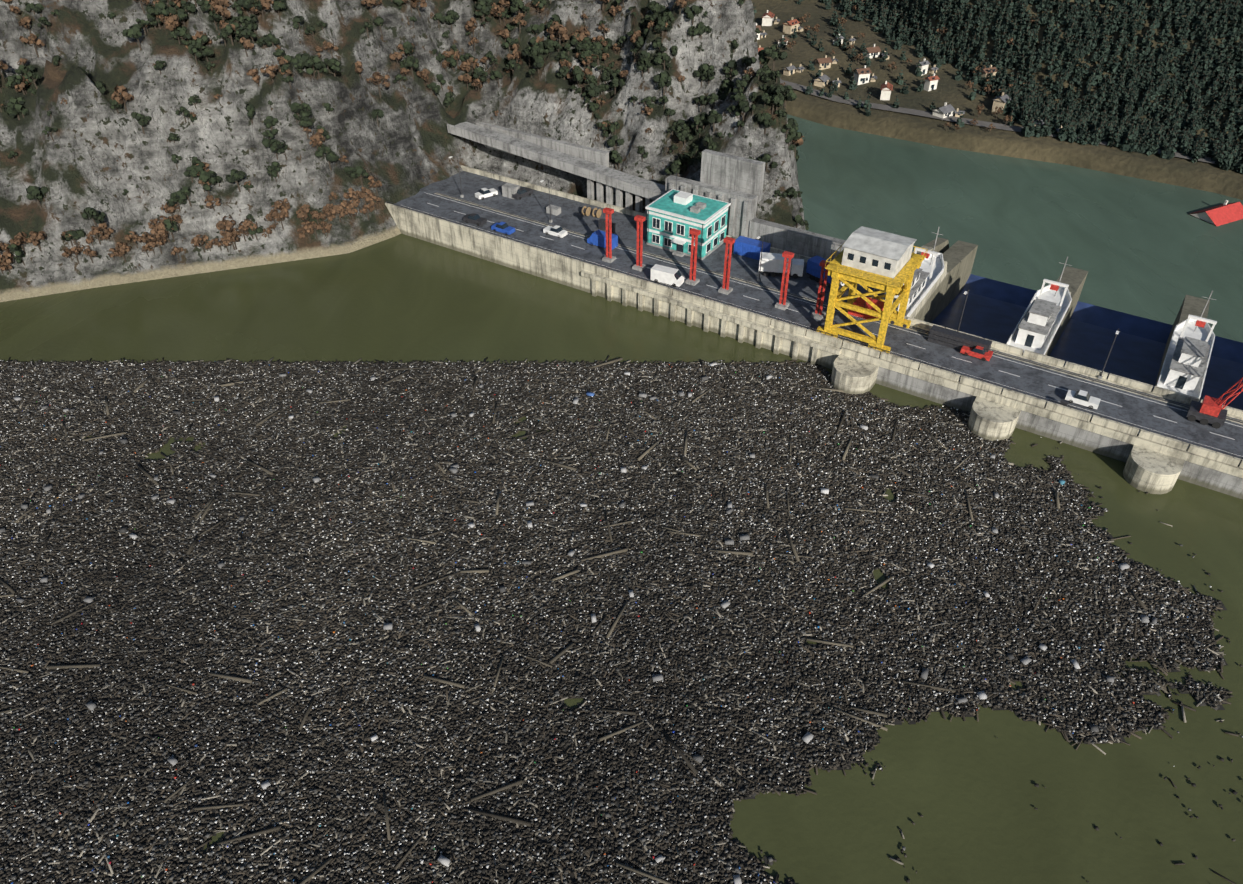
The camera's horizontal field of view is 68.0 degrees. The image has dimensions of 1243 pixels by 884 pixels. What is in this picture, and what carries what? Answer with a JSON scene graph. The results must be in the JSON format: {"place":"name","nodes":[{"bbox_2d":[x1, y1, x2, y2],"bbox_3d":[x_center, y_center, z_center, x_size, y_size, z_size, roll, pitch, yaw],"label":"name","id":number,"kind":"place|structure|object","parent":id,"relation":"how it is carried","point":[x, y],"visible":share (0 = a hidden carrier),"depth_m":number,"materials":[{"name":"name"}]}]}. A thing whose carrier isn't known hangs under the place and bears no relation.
{"place":"outdoors","nodes":[
{"label":"outdoors","id":0,"kind":"place"},
{"bbox_2d":[0,0,1242,301],"bbox_3d":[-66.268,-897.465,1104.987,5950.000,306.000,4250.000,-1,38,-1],"label":"terrain","id":1,"kind":"structure","parent":0,"point":[98,154],"depth_m":176.41,"materials":[{"name":"grey stone"}]},
{"bbox_2d":[0,176,381,273],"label":"bushes","id":2,"kind":"object","parent":1,"relation":"on","point":[229,234],"visible":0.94,"depth_m":168.99,"materials":[{"name":"plant"}]},
{"bbox_2d":[0,0,776,265],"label":"evergreen tree trunks","id":3,"kind":"object","parent":1,"relation":"on","point":[334,73],"visible":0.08,"depth_m":170.06,"materials":[{"name":"brown plant"}]},
{"bbox_2d":[0,0,792,263],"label":"trees","id":4,"kind":"object","parent":3,"relation":"attached to","point":[248,23],"visible":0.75,"depth_m":171.22,"materials":[{"name":"green plant"}]},
{"bbox_2d":[0,0,793,269],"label":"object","id":5,"kind":"object","parent":1,"relation":"on","point":[331,52],"visible":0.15,"depth_m":181.44,"materials":[{"name":"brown plant"}]},
{"bbox_2d":[0,0,804,263],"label":"russet tree crowns","id":6,"kind":"object","parent":1,"relation":"on","point":[170,23],"visible":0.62,"depth_m":177.30,"materials":[{"name":"orange plant"}]},
{"bbox_2d":[476,122,845,260],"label":"retaining walls","id":7,"kind":"structure","parent":1,"relation":"on","point":[736,182],"depth_m":166.97,"materials":[{"name":"grey concrete"}]},
{"bbox_2d":[661,5,798,227],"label":"scrub trunks","id":8,"kind":"object","parent":1,"relation":"on","point":[700,36],"visible":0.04,"depth_m":174.96,"materials":[{"name":"brown plant"}]},
{"bbox_2d":[644,0,808,229],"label":"trees","id":9,"kind":"object","parent":8,"relation":"on","point":[706,71],"visible":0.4,"depth_m":174.35,"materials":[{"name":"green plant"}]},
{"bbox_2d":[756,23,761,39],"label":"village house","id":10,"kind":"structure","parent":1,"relation":"on","point":[758,35],"depth_m":411.42,"materials":[{"name":"white paint"}]},
{"bbox_2d":[760,30,767,37],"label":"village shed","id":11,"kind":"structure","parent":1,"relation":"on","point":[763,34],"depth_m":413.95,"materials":[{"name":"grey paint"}]},
{"bbox_2d":[762,10,774,25],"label":"village house","id":12,"kind":"structure","parent":1,"relation":"on","point":[767,18],"depth_m":431.16,"materials":[{"name":"paint"}]},
{"bbox_2d":[774,17,779,23],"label":"village shed","id":13,"kind":"structure","parent":1,"relation":"on","point":[776,20],"depth_m":434.05,"materials":[{"name":"grey paint"}]},
{"bbox_2d":[777,35,788,45],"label":"village house","id":14,"kind":"structure","parent":1,"relation":"on","point":[781,40],"depth_m":403.33,"materials":[{"name":"white paint"}]},
{"bbox_2d":[783,63,796,75],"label":"village house","id":15,"kind":"structure","parent":1,"relation":"on","point":[789,70],"depth_m":377.51,"materials":[{"name":"grey paint"}]},
{"bbox_2d":[782,17,799,33],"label":"village house","id":16,"kind":"structure","parent":1,"relation":"on","point":[789,26],"depth_m":418.16,"materials":[{"name":"paint"}]},
{"bbox_2d":[796,64,804,72],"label":"village shed","id":17,"kind":"structure","parent":1,"relation":"on","point":[800,68],"depth_m":379.26,"materials":[{"name":"grey paint"}]},
{"bbox_2d":[798,24,803,31],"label":"village shed","id":18,"kind":"structure","parent":1,"relation":"on","point":[801,28],"depth_m":420.38,"materials":[{"name":"grey paint"}]},
{"bbox_2d":[388,209,1242,498],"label":"dam","id":19,"kind":"structure","parent":1,"relation":"on","point":[1085,334],"depth_m":158.56,"materials":[{"name":"concrete"}]},
{"bbox_2d":[447,122,664,213],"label":"gallery","id":20,"kind":"object","parent":19,"relation":"on","point":[620,182],"visible":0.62,"depth_m":182.01,"materials":[{"name":"grey concrete"}]},
{"bbox_2d":[385,165,1242,468],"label":"dam deck","id":21,"kind":"structure","parent":19,"relation":"on","point":[1053,379],"depth_m":150.38,"materials":[{"name":"asphalt"}]},
{"bbox_2d":[449,156,463,197],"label":"lamp post","id":22,"kind":"object","parent":21,"relation":"on","point":[461,195],"visible":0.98,"depth_m":183.54,"materials":[{"name":"metal"}]},
{"bbox_2d":[463,213,486,225],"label":"dark car","id":23,"kind":"object","parent":21,"relation":"on","point":[475,218],"visible":0.96,"depth_m":175.28,"materials":[{"name":"metal"}]},
{"bbox_2d":[475,188,497,199],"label":"silver car","id":24,"kind":"object","parent":21,"relation":"on","point":[482,193],"visible":1,"depth_m":184.89,"materials":[{"name":"white paint"}]},
{"bbox_2d":[491,222,514,234],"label":"car","id":25,"kind":"object","parent":21,"relation":"on","point":[503,227],"visible":1,"depth_m":172.15,"materials":[{"name":"blue paint"}]},
{"bbox_2d":[512,187,532,199],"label":"dark car","id":26,"kind":"object","parent":21,"relation":"on","point":[521,193],"visible":1,"depth_m":184.87,"materials":[{"name":"metal"}]},
{"bbox_2d":[540,179,552,222],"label":"lamp post","id":27,"kind":"object","parent":21,"relation":"on","point":[550,221],"visible":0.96,"depth_m":174.04,"materials":[{"name":"metal"}]},
{"bbox_2d":[543,225,567,237],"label":"silver car","id":28,"kind":"object","parent":21,"relation":"on","point":[558,231],"visible":1,"depth_m":171.07,"materials":[{"name":"white paint"}]},
{"bbox_2d":[587,230,617,249],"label":"tarp","id":29,"kind":"object","parent":21,"relation":"on","point":[597,238],"visible":0.79,"depth_m":167.03,"materials":[{"name":"paint"}]},
{"bbox_2d":[602,207,615,262],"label":"pillar","id":30,"kind":"structure","parent":21,"relation":"on","point":[609,258],"depth_m":161.42,"materials":[{"name":"metal"}]},
{"bbox_2d":[632,215,645,270],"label":"red gate hoist","id":31,"kind":"object","parent":21,"relation":"on","point":[638,266],"visible":1,"depth_m":158.86,"materials":[{"name":"paint"}]},
{"bbox_2d":[650,264,683,286],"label":"white van","id":32,"kind":"object","parent":21,"relation":"on","point":[673,277],"visible":0.96,"depth_m":156.08,"materials":[{"name":"paint"}]},
{"bbox_2d":[645,175,730,259],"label":"building","id":33,"kind":"structure","parent":21,"relation":"on","point":[675,216],"depth_m":164.56,"materials":[{"name":"teal paint"}]},
{"bbox_2d":[685,228,700,285],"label":"pillar","id":34,"kind":"structure","parent":21,"relation":"on","point":[692,279],"depth_m":154.74,"materials":[{"name":"metal"}]},
{"bbox_2d":[718,236,734,294],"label":"pillar","id":35,"kind":"structure","parent":21,"relation":"on","point":[725,288],"depth_m":152.36,"materials":[{"name":"metal"}]},
{"bbox_2d":[756,235,763,281],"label":"lamp post","id":36,"kind":"object","parent":21,"relation":"on","point":[759,278],"visible":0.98,"depth_m":155.32,"materials":[{"name":"metal"}]},
{"bbox_2d":[759,252,803,278],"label":"white truck","id":37,"kind":"object","parent":21,"relation":"on","point":[772,264],"visible":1,"depth_m":158.05,"materials":[{"name":"paint"}]},
{"bbox_2d":[775,251,793,309],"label":"pillar","id":38,"kind":"structure","parent":21,"relation":"on","point":[782,304],"depth_m":148.32,"materials":[{"name":"metal"}]},
{"bbox_2d":[502,183,1068,406],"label":"yard stores","id":39,"kind":"structure","parent":21,"relation":"on","point":[752,249],"depth_m":163.34,"materials":[{"name":"metal"}]},
{"bbox_2d":[386,201,1241,457],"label":"parapet handrail","id":40,"kind":"object","parent":21,"relation":"on","point":[845,338],"visible":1,"depth_m":139.61,"materials":[{"name":"metal"}]},
{"bbox_2d":[811,260,829,319],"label":"pillar","id":41,"kind":"structure","parent":21,"relation":"on","point":[818,313],"depth_m":146.15,"materials":[{"name":"metal"}]},
{"bbox_2d":[806,255,846,285],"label":"blue truck","id":42,"kind":"object","parent":21,"relation":"on","point":[813,269],"visible":0.42,"depth_m":156.94,"materials":[{"name":"paint"}]},
{"bbox_2d":[817,226,927,352],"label":"gantry crane","id":43,"kind":"object","parent":21,"relation":"on","point":[884,262],"visible":0.98,"depth_m":136.63,"materials":[{"name":"yellow paint"},{"name":"off white paint"},{"name":"dark steel"}]},
{"bbox_2d":[958,289,968,331],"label":"lamp post","id":44,"kind":"object","parent":21,"relation":"on","point":[965,292],"visible":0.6,"depth_m":140.04,"materials":[{"name":"metal"}]},
{"bbox_2d":[960,345,992,360],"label":"red car","id":45,"kind":"object","parent":21,"relation":"on","point":[981,353],"visible":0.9,"depth_m":138.20,"materials":[{"name":"paint"}]},
{"bbox_2d":[1065,390,1100,408],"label":"white car","id":46,"kind":"object","parent":21,"relation":"on","point":[1082,397],"visible":0.98,"depth_m":128.68,"materials":[{"name":"paint"}]},
{"bbox_2d":[1098,329,1118,378],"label":"lamp post","id":47,"kind":"object","parent":21,"relation":"on","point":[1101,376],"visible":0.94,"depth_m":132.03,"materials":[{"name":"metal"}]},
{"bbox_2d":[1186,377,1242,428],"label":"crane","id":48,"kind":"object","parent":21,"relation":"on","point":[1210,410],"visible":1,"depth_m":124.68,"materials":[{"name":"paint"}]},
{"bbox_2d":[879,227,944,318],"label":"ship","id":49,"kind":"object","parent":19,"relation":"on","point":[928,273],"depth_m":154.69,"materials":[{"name":"white paint"}]},
{"bbox_2d":[1007,257,1071,354],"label":"ship","id":50,"kind":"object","parent":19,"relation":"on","point":[1038,325],"depth_m":141.65,"materials":[{"name":"white paint"}]},
{"bbox_2d":[1156,291,1216,397],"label":"ship","id":51,"kind":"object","parent":19,"relation":"on","point":[1186,362],"depth_m":132.76,"materials":[{"name":"white paint"}]},
{"bbox_2d":[813,73,829,86],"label":"village house","id":52,"kind":"structure","parent":1,"relation":"on","point":[822,80],"depth_m":367.35,"materials":[{"name":"grey paint"}]},
{"bbox_2d":[813,55,832,69],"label":"village house","id":53,"kind":"structure","parent":1,"relation":"on","point":[824,63],"depth_m":381.97,"materials":[{"name":"beige paint"}]},
{"bbox_2d":[831,56,837,63],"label":"village shed","id":54,"kind":"structure","parent":1,"relation":"on","point":[834,60],"depth_m":385.13,"materials":[{"name":"grey paint"}]},
{"bbox_2d":[830,78,841,86],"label":"village shed","id":55,"kind":"structure","parent":1,"relation":"on","point":[838,82],"depth_m":366.57,"materials":[{"name":"grey paint"}]},
{"bbox_2d":[833,34,843,43],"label":"village house","id":56,"kind":"structure","parent":1,"relation":"on","point":[836,38],"depth_m":400.60,"materials":[{"name":"grey paint"}]},
{"bbox_2d":[847,36,855,44],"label":"village shed","id":57,"kind":"structure","parent":1,"relation":"on","point":[851,41],"depth_m":400.38,"materials":[{"name":"grey paint"}]},
{"bbox_2d":[853,65,871,84],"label":"village house","id":58,"kind":"structure","parent":1,"relation":"on","point":[861,75],"depth_m":368.87,"materials":[{"name":"white paint"}]},
{"bbox_2d":[862,44,881,57],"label":"village house","id":59,"kind":"structure","parent":1,"relation":"on","point":[873,51],"depth_m":385.97,"materials":[{"name":"white paint"}]},
{"bbox_2d":[870,73,876,81],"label":"village shed","id":60,"kind":"structure","parent":1,"relation":"on","point":[873,77],"depth_m":370.31,"materials":[{"name":"grey paint"}]},
{"bbox_2d":[880,81,892,99],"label":"village house","id":61,"kind":"structure","parent":1,"relation":"on","point":[886,89],"depth_m":354.13,"materials":[{"name":"paint"}]},
{"bbox_2d":[759,0,1036,131],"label":"trees","id":62,"kind":"object","parent":1,"relation":"on","point":[980,108],"visible":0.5,"depth_m":366.86,"materials":[{"name":"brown plant"}]},
{"bbox_2d":[915,58,929,75],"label":"village house","id":63,"kind":"structure","parent":1,"relation":"on","point":[924,66],"depth_m":368.65,"materials":[{"name":"grey paint"}]},
{"bbox_2d":[924,73,939,90],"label":"village house","id":64,"kind":"structure","parent":1,"relation":"on","point":[931,82],"depth_m":357.08,"materials":[{"name":"paint"}]},
{"bbox_2d":[929,65,937,73],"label":"village shed","id":65,"kind":"structure","parent":1,"relation":"on","point":[934,69],"depth_m":370.43,"materials":[{"name":"grey paint"}]},
{"bbox_2d":[933,102,954,117],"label":"village house","id":66,"kind":"structure","parent":1,"relation":"on","point":[945,110],"depth_m":338.59,"materials":[{"name":"grey paint"}]},
{"bbox_2d":[954,108,964,116],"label":"village shed","id":67,"kind":"structure","parent":1,"relation":"on","point":[957,112],"depth_m":338.73,"materials":[{"name":"grey paint"}]},
{"bbox_2d":[978,65,998,82],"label":"village house","id":68,"kind":"structure","parent":1,"relation":"on","point":[994,70],"depth_m":359.18,"materials":[{"name":"brown tile"}]},
{"bbox_2d":[753,0,1242,173],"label":"hillside conifer crowns","id":69,"kind":"object","parent":1,"relation":"on","point":[1140,84],"visible":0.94,"depth_m":337.58,"materials":[{"name":"green plant"}]},
{"bbox_2d":[991,92,1011,113],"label":"village house","id":70,"kind":"structure","parent":1,"relation":"on","point":[1000,101],"depth_m":341.09,"materials":[{"name":"grey paint"}]},
{"bbox_2d":[1033,120,1043,126],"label":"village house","id":71,"kind":"structure","parent":1,"relation":"on","point":[1036,124],"depth_m":327.94,"materials":[{"name":"grey"}]},
{"bbox_2d":[1189,200,1242,226],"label":"barge","id":72,"kind":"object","parent":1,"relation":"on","point":[1222,214],"depth_m":282.02,"materials":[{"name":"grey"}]},
{"bbox_2d":[0,234,1242,883],"bbox_3d":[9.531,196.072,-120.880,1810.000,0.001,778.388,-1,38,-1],"label":"reservoir water","id":73,"kind":"structure","parent":0,"point":[970,792],"depth_m":109.47,"materials":[{"name":"green liquid"}]},
{"bbox_2d":[0,357,1168,883],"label":"floating logs","id":74,"kind":"object","parent":73,"relation":"on","point":[484,795],"visible":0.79,"depth_m":107.04,"materials":[{"name":"wood"}]},
{"bbox_2d":[0,360,1225,883],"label":"debris boards","id":75,"kind":"object","parent":73,"relation":"on","point":[390,732],"visible":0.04,"depth_m":101.71,"materials":[{"name":"wood"}]},
{"bbox_2d":[0,356,1238,883],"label":"debris logs","id":76,"kind":"object","parent":73,"relation":"on","point":[566,678],"visible":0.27,"depth_m":104.64,"materials":[{"name":"wood"}]},
{"bbox_2d":[0,359,1242,883],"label":"debris mat","id":77,"kind":"object","parent":73,"relation":"on","point":[542,839],"visible":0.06,"depth_m":101.00,"materials":[{"name":"paint"}]},
{"bbox_2d":[760,64,1217,163],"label":"bank road","id":78,"kind":"structure","parent":0,"point":[925,113],"depth_m":342.16,"materials":[{"name":"grey asphalt"}]},
{"bbox_2d":[787,114,1242,342],"bbox_3d":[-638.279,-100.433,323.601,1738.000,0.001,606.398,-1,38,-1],"label":"river water","id":79,"kind":"structure","parent":0,"point":[1151,250],"depth_m":283.45,"materials":[{"name":"teal liquid"}]}
]}

